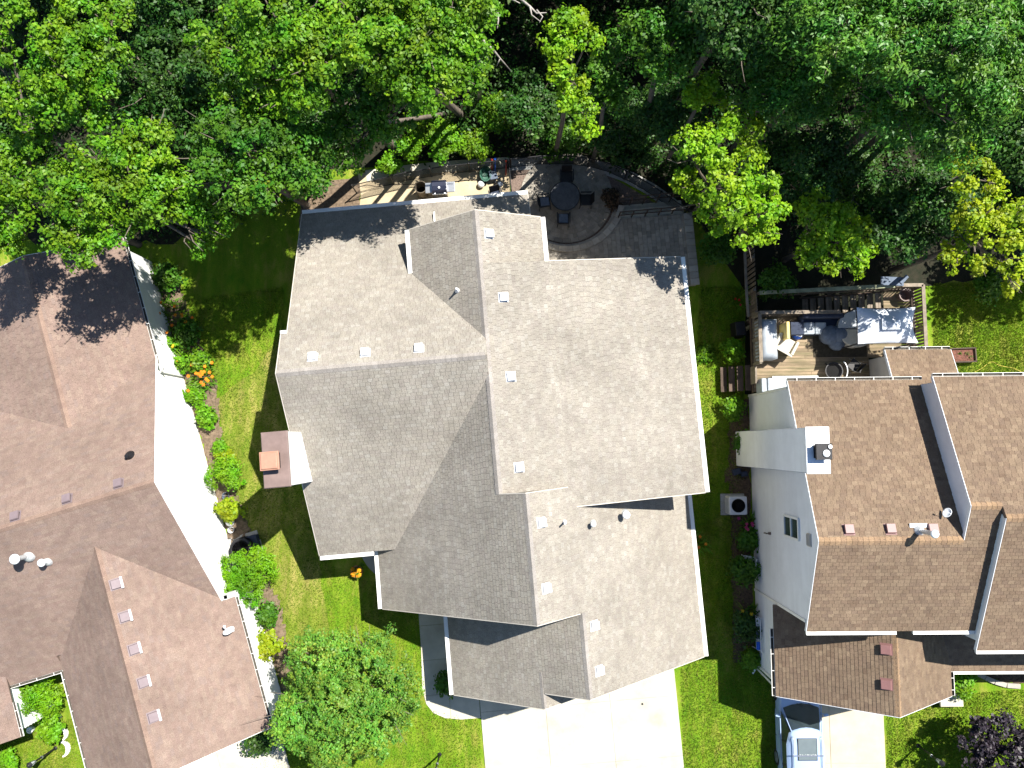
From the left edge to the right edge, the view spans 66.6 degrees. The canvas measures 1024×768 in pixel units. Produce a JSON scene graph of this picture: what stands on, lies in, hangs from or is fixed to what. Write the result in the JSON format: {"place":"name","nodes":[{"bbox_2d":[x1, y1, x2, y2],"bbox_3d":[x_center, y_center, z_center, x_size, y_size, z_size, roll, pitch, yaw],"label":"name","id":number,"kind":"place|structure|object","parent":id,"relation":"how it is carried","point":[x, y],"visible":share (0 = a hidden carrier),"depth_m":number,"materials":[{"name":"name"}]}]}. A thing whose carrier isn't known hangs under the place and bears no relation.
{"place":"outdoors","nodes":[
{"label":"outdoors","id":0,"kind":"place"},
{"bbox_2d":[182,711,289,767],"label":"driveway","id":1,"kind":"structure","parent":0,"point":[231,756],"depth_m":33.93,"materials":[{"name":"grey concrete"}]},
{"bbox_2d":[239,728,276,757],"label":"shrub","id":2,"kind":"object","parent":1,"relation":"on","point":[260,742],"visible":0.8,"depth_m":32.88,"materials":[{"name":"green plant"}]},
{"bbox_2d":[218,335,329,692],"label":"side lawn","id":3,"kind":"structure","parent":0,"point":[253,464],"depth_m":34.79,"materials":[{"name":"green plant"}]},
{"bbox_2d":[299,176,360,225],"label":"dirt yard","id":4,"kind":"structure","parent":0,"point":[343,194],"depth_m":35.83,"materials":[{"name":"brown soil"}]},
{"bbox_2d":[176,97,322,219],"bbox_3d":[-8.837,-7.552,30.370,4.893,10.966,4.461,-43,86,-3],"label":"tree","id":5,"kind":"object","parent":4,"relation":"on","point":[279,138],"visible":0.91,"depth_m":25.96,"materials":[{"name":"green plant"}]},
{"bbox_2d":[246,116,339,200],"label":"tree","id":6,"kind":"object","parent":4,"relation":"on","point":[309,190],"visible":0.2,"depth_m":28.01,"materials":[{"name":"green plant"}]},
{"bbox_2d":[358,161,509,204],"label":"sand yard","id":7,"kind":"structure","parent":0,"point":[399,193],"depth_m":35.82,"materials":[{"name":"beige sand"}]},
{"bbox_2d":[351,159,508,193],"bbox_3d":[-3.681,-9.486,35.286,7.129,1.150,0.270,-9,86,0],"label":"fence","id":8,"kind":"object","parent":7,"relation":"on","point":[422,175],"visible":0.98,"depth_m":35.22,"materials":[{"name":"brown wood"}]},
{"bbox_2d":[425,180,454,197],"bbox_3d":[-3.224,-8.754,35.220,1.320,1.158,0.665,-3,86,0],"label":"grill","id":9,"kind":"object","parent":7,"relation":"on","point":[439,188],"visible":0.96,"depth_m":34.89,"materials":[{"name":"metal"}]},
{"bbox_2d":[0,161,1023,767],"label":"lawn","id":10,"kind":"structure","parent":0,"point":[252,255],"depth_m":34.62,"materials":[{"name":"green plant"}]},
{"bbox_2d":[18,677,65,729],"bbox_3d":[-20.321,13.178,33.205,3.128,2.401,2.919,0,86,1],"label":"shrub","id":11,"kind":"object","parent":10,"relation":"on","point":[38,697],"visible":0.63,"depth_m":32.67,"materials":[{"name":"green plant"}]},
{"bbox_2d":[35,715,65,744],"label":"shrub","id":12,"kind":"object","parent":10,"relation":"on","point":[49,731],"visible":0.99,"depth_m":33.11,"materials":[{"name":"green plant"}]},
{"bbox_2d":[0,237,280,767],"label":"house","id":13,"kind":"structure","parent":10,"relation":"on","point":[119,608],"depth_m":30.77,"materials":[{"name":"beige"}]},
{"bbox_2d":[156,268,297,693],"bbox_3d":[-12.810,4.051,34.896,1.756,0.100,20.532,-18,86,-1],"label":"garden bed","id":14,"kind":"object","parent":10,"relation":"on","point":[209,438],"visible":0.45,"depth_m":34.88,"materials":[{"name":"brown soil"}]},
{"bbox_2d":[150,257,188,297],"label":"shrub","id":15,"kind":"object","parent":14,"relation":"on","point":[165,276],"visible":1,"depth_m":34.91,"materials":[{"name":"green plant"}]},
{"bbox_2d":[172,315,202,349],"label":"shrub","id":16,"kind":"object","parent":14,"relation":"on","point":[186,333],"visible":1,"depth_m":34.79,"materials":[{"name":"green plant"}]},
{"bbox_2d":[183,343,214,372],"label":"shrub","id":17,"kind":"object","parent":14,"relation":"on","point":[199,360],"visible":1,"depth_m":34.68,"materials":[{"name":"green plant"}]},
{"bbox_2d":[185,360,219,394],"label":"flower clump","id":18,"kind":"object","parent":14,"relation":"on","point":[201,373],"visible":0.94,"depth_m":34.87,"materials":[{"name":"orange plant"}]},
{"bbox_2d":[194,403,218,430],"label":"shrub","id":19,"kind":"object","parent":14,"relation":"on","point":[208,419],"visible":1,"depth_m":34.56,"materials":[{"name":"green plant"}]},
{"bbox_2d":[203,454,247,491],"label":"shrub","id":20,"kind":"object","parent":14,"relation":"on","point":[225,475],"visible":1,"depth_m":33.87,"materials":[{"name":"green plant"}]},
{"bbox_2d":[212,496,247,524],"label":"shrub","id":21,"kind":"object","parent":14,"relation":"on","point":[228,510],"visible":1,"depth_m":33.89,"materials":[{"name":"yellow plant"}]},
{"bbox_2d":[220,542,280,611],"bbox_3d":[-11.341,8.188,33.536,2.726,2.315,2.780,23,86,2],"label":"shrub","id":22,"kind":"object","parent":14,"relation":"on","point":[237,576],"visible":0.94,"depth_m":33.01,"materials":[{"name":"green plant"}]},
{"bbox_2d":[254,600,281,630],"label":"shrub","id":23,"kind":"object","parent":14,"relation":"on","point":[267,616],"visible":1,"depth_m":33.86,"materials":[{"name":"green plant"}]},
{"bbox_2d":[256,628,289,662],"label":"shrub","id":24,"kind":"object","parent":14,"relation":"on","point":[266,647],"visible":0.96,"depth_m":33.34,"materials":[{"name":"yellow plant"}]},
{"bbox_2d":[245,623,424,767],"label":"tree","id":25,"kind":"object","parent":10,"relation":"on","point":[360,702],"visible":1,"depth_m":29.22,"materials":[{"name":"green plant"}]},
{"bbox_2d":[419,614,480,718],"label":"walkway","id":26,"kind":"structure","parent":10,"relation":"on","point":[432,640],"depth_m":34.14,"materials":[{"name":"concrete"}]},
{"bbox_2d":[259,190,709,709],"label":"house","id":27,"kind":"structure","parent":10,"relation":"on","point":[455,375],"depth_m":29.01,"materials":[{"name":"grey"}]},
{"bbox_2d":[510,155,693,217],"bbox_3d":[4.182,-9.267,35.189,8.609,1.150,1.149,17,86,2],"label":"fence","id":28,"kind":"object","parent":10,"relation":"on","point":[605,169],"visible":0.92,"depth_m":35.10,"materials":[{"name":"brown wood"}]},
{"bbox_2d":[697,226,738,266],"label":"bush","id":29,"kind":"object","parent":10,"relation":"on","point":[721,248],"visible":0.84,"depth_m":33.92,"materials":[{"name":"green plant"}]},
{"bbox_2d":[717,337,745,364],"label":"shrub","id":30,"kind":"object","parent":10,"relation":"on","point":[735,351],"visible":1,"depth_m":34.36,"materials":[{"name":"green plant"}]},
{"bbox_2d":[724,399,754,662],"bbox_3d":[10.047,6.527,34.483,1.706,0.079,11.843,0,86,1],"label":"garden bed","id":31,"kind":"object","parent":10,"relation":"on","point":[746,595],"visible":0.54,"depth_m":34.52,"materials":[{"name":"brown soil"}]},
{"bbox_2d":[720,494,746,514],"bbox_3d":[9.769,5.304,34.160,1.053,0.875,0.936,-1,86,1],"label":"air conditioner","id":32,"kind":"object","parent":31,"relation":"on","point":[733,504],"visible":1,"depth_m":33.82,"materials":[{"name":"grey metal"}]},
{"bbox_2d":[719,393,748,422],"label":"shrub","id":33,"kind":"object","parent":31,"relation":"on","point":[734,407],"visible":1,"depth_m":34.32,"materials":[{"name":"green plant"}]},
{"bbox_2d":[724,555,760,589],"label":"shrub","id":34,"kind":"object","parent":31,"relation":"on","point":[746,573],"visible":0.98,"depth_m":33.49,"materials":[{"name":"green plant"}]},
{"bbox_2d":[733,521,759,553],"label":"shrub","id":35,"kind":"object","parent":31,"relation":"on","point":[747,540],"visible":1,"depth_m":33.79,"materials":[{"name":"green plant"}]},
{"bbox_2d":[732,605,761,648],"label":"shrub","id":36,"kind":"object","parent":31,"relation":"on","point":[746,628],"visible":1,"depth_m":33.34,"materials":[{"name":"green plant"}]},
{"bbox_2d":[737,645,761,671],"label":"shrub","id":37,"kind":"object","parent":31,"relation":"on","point":[751,658],"visible":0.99,"depth_m":33.59,"materials":[{"name":"green plant"}]},
{"bbox_2d":[735,346,1023,717],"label":"house","id":38,"kind":"structure","parent":10,"relation":"on","point":[884,586],"depth_m":28.14,"materials":[{"name":"brown"}]},
{"bbox_2d":[756,376,817,392],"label":"wall","id":39,"kind":"structure","parent":38,"relation":"attached to","point":[769,383],"depth_m":32.71,"materials":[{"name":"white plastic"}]},
{"bbox_2d":[954,674,977,701],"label":"shrub","id":40,"kind":"object","parent":10,"relation":"on","point":[963,681],"visible":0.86,"depth_m":32.98,"materials":[{"name":"green plant"}]},
{"bbox_2d":[971,266,1004,306],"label":"bush","id":41,"kind":"object","parent":10,"relation":"on","point":[987,285],"visible":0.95,"depth_m":34.21,"materials":[{"name":"green plant"}]},
{"bbox_2d":[957,707,1023,767],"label":"tree","id":42,"kind":"object","parent":10,"relation":"on","point":[988,748],"visible":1,"depth_m":31.32,"materials":[{"name":"purple plant"}]},
{"bbox_2d":[0,0,1023,289],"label":"woodland floor","id":43,"kind":"structure","parent":0,"point":[932,272],"depth_m":35.90,"materials":[{"name":"green plant"}]},
{"bbox_2d":[0,60,96,180],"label":"tree","id":44,"kind":"object","parent":43,"relation":"on","point":[6,124],"visible":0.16,"depth_m":28.51,"materials":[{"name":"green plant"}]},
{"bbox_2d":[0,0,142,263],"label":"tree","id":45,"kind":"object","parent":43,"relation":"on","point":[13,236],"visible":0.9,"depth_m":26.90,"materials":[{"name":"green plant"}]},
{"bbox_2d":[0,0,181,160],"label":"tree","id":46,"kind":"object","parent":43,"relation":"on","point":[78,43],"visible":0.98,"depth_m":25.34,"materials":[{"name":"green plant"}]},
{"bbox_2d":[23,109,238,273],"bbox_3d":[-13.546,-6.071,30.592,6.427,10.394,5.397,-34,86,-2],"label":"tree","id":47,"kind":"object","parent":43,"relation":"on","point":[142,190],"visible":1,"depth_m":26.53,"materials":[{"name":"green plant"}]},
{"bbox_2d":[93,8,232,154],"bbox_3d":[-12.654,-10.570,31.189,5.515,9.869,5.115,0,86,1],"label":"tree","id":48,"kind":"object","parent":43,"relation":"on","point":[151,74],"visible":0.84,"depth_m":27.45,"materials":[{"name":"green plant"}]},
{"bbox_2d":[124,0,246,77],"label":"tree","id":49,"kind":"object","parent":43,"relation":"on","point":[160,18],"visible":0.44,"depth_m":27.81,"materials":[{"name":"green plant"}]},
{"bbox_2d":[163,55,304,184],"bbox_3d":[-10.793,-9.950,31.973,5.238,8.174,5.050,37,87,3],"label":"tree","id":50,"kind":"object","parent":43,"relation":"on","point":[230,149],"visible":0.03,"depth_m":28.96,"materials":[{"name":"green plant"}]},
{"bbox_2d":[183,0,396,151],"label":"tree","id":51,"kind":"object","parent":43,"relation":"on","point":[281,37],"visible":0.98,"depth_m":24.72,"materials":[{"name":"green plant"}]},
{"bbox_2d":[300,62,447,177],"bbox_3d":[-4.307,-9.460,30.619,6.822,10.666,3.541,-43,86,-3],"label":"tree","id":52,"kind":"object","parent":43,"relation":"on","point":[377,122],"visible":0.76,"depth_m":27.02,"materials":[{"name":"green plant"}]},
{"bbox_2d":[375,147,404,174],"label":"bush","id":53,"kind":"object","parent":43,"relation":"on","point":[386,164],"visible":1,"depth_m":35.06,"materials":[{"name":"green plant"}]},
{"bbox_2d":[395,129,428,163],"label":"bush","id":54,"kind":"object","parent":43,"relation":"on","point":[406,148],"visible":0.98,"depth_m":34.43,"materials":[{"name":"green plant"}]},
{"bbox_2d":[322,0,509,120],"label":"tree","id":55,"kind":"object","parent":43,"relation":"on","point":[421,43],"visible":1,"depth_m":24.49,"materials":[{"name":"green plant"}]},
{"bbox_2d":[403,100,448,140],"bbox_3d":[-3.812,-11.744,34.660,2.090,2.945,2.135,0,86,1],"label":"bush","id":56,"kind":"object","parent":43,"relation":"on","point":[421,125],"visible":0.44,"depth_m":34.28,"materials":[{"name":"green plant"}]},
{"bbox_2d":[425,121,467,165],"bbox_3d":[-3.017,-10.783,34.958,1.792,2.188,2.196,43,87,3],"label":"bush","id":57,"kind":"object","parent":43,"relation":"on","point":[443,146],"visible":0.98,"depth_m":34.24,"materials":[{"name":"green plant"}]},
{"bbox_2d":[458,127,494,164],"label":"bush","id":58,"kind":"object","parent":43,"relation":"on","point":[477,145],"visible":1,"depth_m":34.60,"materials":[{"name":"green plant"}]},
{"bbox_2d":[475,90,512,135],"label":"bush","id":59,"kind":"object","parent":43,"relation":"on","point":[491,109],"visible":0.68,"depth_m":34.27,"materials":[{"name":"green plant"}]},
{"bbox_2d":[0,0,1023,243],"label":"undergrowth","id":60,"kind":"object","parent":43,"relation":"on","point":[581,68],"visible":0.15,"depth_m":35.21,"materials":[{"name":"green plant"}]},
{"bbox_2d":[493,67,558,142],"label":"tree","id":61,"kind":"object","parent":43,"relation":"on","point":[526,107],"visible":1,"depth_m":33.10,"materials":[{"name":"green plant"}]},
{"bbox_2d":[541,122,584,163],"bbox_3d":[2.292,-10.875,34.983,2.152,2.044,1.949,0,86,1],"label":"bush","id":62,"kind":"object","parent":43,"relation":"on","point":[566,140],"visible":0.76,"depth_m":34.53,"materials":[{"name":"green plant"}]},
{"bbox_2d":[535,2,605,158],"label":"tree","id":63,"kind":"object","parent":43,"relation":"on","point":[563,68],"visible":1,"depth_m":26.31,"materials":[{"name":"green plant"}]},
{"bbox_2d":[570,87,652,162],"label":"tree","id":64,"kind":"object","parent":43,"relation":"on","point":[615,134],"visible":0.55,"depth_m":32.23,"materials":[{"name":"green plant"}]},
{"bbox_2d":[585,21,642,162],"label":"tree","id":65,"kind":"object","parent":43,"relation":"on","point":[601,95],"visible":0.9,"depth_m":27.52,"materials":[{"name":"green plant"}]},
{"bbox_2d":[611,129,661,171],"bbox_3d":[5.450,-10.340,34.630,2.285,2.602,2.201,0,86,1],"label":"bush","id":66,"kind":"object","parent":43,"relation":"on","point":[639,155],"visible":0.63,"depth_m":33.96,"materials":[{"name":"green plant"}]},
{"bbox_2d":[616,0,703,131],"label":"tree","id":67,"kind":"object","parent":43,"relation":"on","point":[654,62],"visible":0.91,"depth_m":26.16,"materials":[{"name":"green plant"}]},
{"bbox_2d":[629,72,716,151],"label":"tree","id":68,"kind":"object","parent":43,"relation":"on","point":[662,116],"visible":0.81,"depth_m":30.50,"materials":[{"name":"green plant"}]},
{"bbox_2d":[662,152,707,197],"bbox_3d":[7.787,-9.226,34.519,2.061,2.606,2.434,-16,86,-1],"label":"bush","id":69,"kind":"object","parent":43,"relation":"on","point":[674,158],"visible":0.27,"depth_m":34.14,"materials":[{"name":"green plant"}]},
{"bbox_2d":[660,69,730,166],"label":"tree","id":70,"kind":"object","parent":43,"relation":"on","point":[702,95],"visible":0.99,"depth_m":27.26,"materials":[{"name":"green plant"}]},
{"bbox_2d":[668,104,783,231],"bbox_3d":[7.470,-7.088,30.584,4.288,10.135,4.404,0,86,1],"label":"tree","id":71,"kind":"object","parent":43,"relation":"on","point":[711,154],"visible":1,"depth_m":26.40,"materials":[{"name":"green plant"}]},
{"bbox_2d":[675,0,820,107],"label":"tree","id":72,"kind":"object","parent":43,"relation":"on","point":[720,17],"visible":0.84,"depth_m":24.84,"materials":[{"name":"green plant"}]},
{"bbox_2d":[707,192,791,261],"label":"tree","id":73,"kind":"object","parent":43,"relation":"on","point":[760,232],"visible":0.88,"depth_m":27.05,"materials":[{"name":"green plant"}]},
{"bbox_2d":[725,7,869,157],"bbox_3d":[9.973,-11.033,30.765,5.686,10.321,4.774,-27,86,-1],"label":"tree","id":74,"kind":"object","parent":43,"relation":"on","point":[787,89],"visible":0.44,"depth_m":27.02,"materials":[{"name":"green plant"}]},
{"bbox_2d":[743,115,861,220],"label":"tree","id":75,"kind":"object","parent":43,"relation":"on","point":[828,158],"visible":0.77,"depth_m":28.77,"materials":[{"name":"green plant"}]},
{"bbox_2d":[781,184,879,280],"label":"tree","id":76,"kind":"object","parent":43,"relation":"on","point":[840,213],"visible":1,"depth_m":28.48,"materials":[{"name":"green plant"}]},
{"bbox_2d":[754,0,945,147],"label":"tree","id":77,"kind":"object","parent":43,"relation":"on","point":[828,28],"visible":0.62,"depth_m":23.49,"materials":[{"name":"green plant"}]},
{"bbox_2d":[821,133,903,216],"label":"tree","id":78,"kind":"object","parent":43,"relation":"on","point":[848,185],"visible":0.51,"depth_m":31.13,"materials":[{"name":"green plant"}]},
{"bbox_2d":[827,171,914,254],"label":"tree","id":79,"kind":"object","parent":43,"relation":"on","point":[868,200],"visible":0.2,"depth_m":30.61,"materials":[{"name":"green plant"}]},
{"bbox_2d":[831,189,943,265],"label":"tree","id":80,"kind":"object","parent":43,"relation":"on","point":[913,236],"visible":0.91,"depth_m":29.04,"materials":[{"name":"green plant"}]},
{"bbox_2d":[850,51,969,163],"bbox_3d":[13.979,-9.474,30.689,4.158,10.155,4.453,25,86,2],"label":"tree","id":81,"kind":"object","parent":43,"relation":"on","point":[874,95],"visible":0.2,"depth_m":26.46,"materials":[{"name":"green plant"}]},
{"bbox_2d":[863,159,985,256],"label":"tree","id":82,"kind":"object","parent":43,"relation":"on","point":[944,200],"visible":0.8,"depth_m":28.81,"materials":[{"name":"green plant"}]},
{"bbox_2d":[842,0,1023,181],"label":"tree","id":83,"kind":"object","parent":43,"relation":"on","point":[981,17],"visible":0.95,"depth_m":22.98,"materials":[{"name":"green plant"}]},
{"bbox_2d":[866,0,1023,153],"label":"tree","id":84,"kind":"object","parent":43,"relation":"on","point":[1019,4],"visible":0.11,"depth_m":23.41,"materials":[{"name":"green plant"}]},
{"bbox_2d":[887,187,1023,298],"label":"tree","id":85,"kind":"object","parent":43,"relation":"on","point":[1004,218],"visible":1,"depth_m":27.44,"materials":[{"name":"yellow plant"}]},
{"bbox_2d":[914,94,1023,198],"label":"tree","id":86,"kind":"object","parent":43,"relation":"on","point":[1005,130],"visible":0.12,"depth_m":29.07,"materials":[{"name":"green plant"}]},
{"bbox_2d":[934,137,1009,198],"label":"tree","id":87,"kind":"object","parent":43,"relation":"on","point":[987,167],"visible":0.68,"depth_m":26.89,"materials":[{"name":"green plant"}]},
{"bbox_2d":[947,87,1023,186],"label":"tree","id":88,"kind":"object","parent":43,"relation":"on","point":[1005,152],"visible":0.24,"depth_m":28.16,"materials":[{"name":"green plant"}]},
{"bbox_2d":[365,156,685,208],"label":"path","id":89,"kind":"structure","parent":0,"point":[372,174],"depth_m":35.85,"materials":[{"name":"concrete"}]},
{"bbox_2d":[510,170,652,243],"bbox_3d":[3.627,-7.108,35.695,6.980,0.200,6.150,-5,86,0],"label":"patio bed","id":90,"kind":"object","parent":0,"point":[517,177],"visible":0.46,"depth_m":35.72,"materials":[{"name":"grey stone"}]},
{"bbox_2d":[521,153,610,242],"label":"round patio","id":91,"kind":"structure","parent":90,"relation":"on","point":[588,220],"depth_m":35.68,"materials":[{"name":"grey stone"}]},
{"bbox_2d":[550,181,579,210],"bbox_3d":[2.384,-8.416,35.348,1.360,0.750,1.360,0,86,1],"label":"patio table","id":92,"kind":"object","parent":91,"relation":"on","point":[564,195],"visible":1,"depth_m":34.98,"materials":[{"name":"black metal"}]},
{"bbox_2d":[547,192,699,286],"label":"raised terrace","id":93,"kind":"structure","parent":90,"relation":"on","point":[659,229],"depth_m":35.03,"materials":[{"name":"stone"}]},
{"bbox_2d":[480,669,683,767],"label":"driveway","id":94,"kind":"structure","parent":0,"point":[623,728],"depth_m":33.87,"materials":[{"name":"grey concrete"}]},
{"bbox_2d":[745,285,898,393],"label":"deck railing","id":95,"kind":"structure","parent":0,"point":[780,303],"depth_m":35.23,"materials":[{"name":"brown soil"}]},
{"bbox_2d":[743,234,757,317],"bbox_3d":[10.431,-4.883,34.728,0.528,1.275,3.995,-2,86,0],"label":"fence","id":96,"kind":"object","parent":95,"relation":"on","point":[750,311],"visible":0.82,"depth_m":34.36,"materials":[{"name":"brown wood"}]},
{"bbox_2d":[757,257,800,301],"bbox_3d":[11.650,-4.590,34.299,1.957,2.261,1.938,0,86,1],"label":"bush","id":97,"kind":"object","parent":95,"relation":"on","point":[771,279],"visible":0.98,"depth_m":33.78,"materials":[{"name":"green plant"}]},
{"bbox_2d":[720,283,927,392],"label":"wooden deck","id":98,"kind":"structure","parent":95,"relation":"on","point":[780,364],"depth_m":33.60,"materials":[{"name":"brown wood"}]},
{"bbox_2d":[754,319,777,360],"bbox_3d":[10.824,-1.880,33.136,0.786,0.988,1.706,-1,86,1],"label":"covered grill","id":99,"kind":"object","parent":98,"relation":"on","point":[769,337],"visible":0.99,"depth_m":32.70,"materials":[{"name":"white fabric"}]},
{"bbox_2d":[797,313,843,335],"bbox_3d":[13.201,-2.536,33.303,1.860,0.745,0.880,-1,86,1],"label":"outdoor sofa","id":100,"kind":"object","parent":98,"relation":"on","point":[814,324],"visible":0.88,"depth_m":33.23,"materials":[{"name":"blue fabric"}]},
{"bbox_2d":[813,337,866,356],"bbox_3d":[14.144,-1.609,33.618,2.300,0.012,0.900,-1,86,1],"label":"rug","id":101,"kind":"object","parent":98,"relation":"on","point":[820,349],"visible":0.64,"depth_m":33.60,"materials":[{"name":"grey fabric"}]},
{"bbox_2d":[818,325,847,350],"bbox_3d":[13.781,-2.067,33.304,1.196,0.720,1.063,30,87,3],"label":"covered chair","id":102,"kind":"object","parent":101,"relation":"on","point":[831,336],"visible":0.97,"depth_m":33.06,"materials":[{"name":"grey fabric"}]},
{"bbox_2d":[836,310,866,347],"bbox_3d":[14.625,-2.331,33.335,1.595,0.680,1.600,0,86,1],"label":"covered chair","id":103,"kind":"object","parent":98,"relation":"on","point":[848,320],"visible":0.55,"depth_m":33.01,"materials":[{"name":"grey fabric"}]},
{"bbox_2d":[841,307,917,348],"bbox_3d":[15.192,-2.305,32.330,2.429,2.670,1.506,0,86,1],"label":"gazebo","id":104,"kind":"object","parent":98,"relation":"on","point":[885,325],"visible":0.98,"depth_m":31.48,"materials":[{"name":"white fabric"}]},
{"bbox_2d":[820,704,885,767],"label":"driveway","id":105,"kind":"structure","parent":0,"point":[853,739],"depth_m":33.73,"materials":[{"name":"grey concrete"}]},
{"bbox_2d":[773,694,828,767],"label":"car","id":106,"kind":"object","parent":105,"relation":"on","point":[799,738],"visible":0.63,"depth_m":32.44,"materials":[{"name":"white paint"}]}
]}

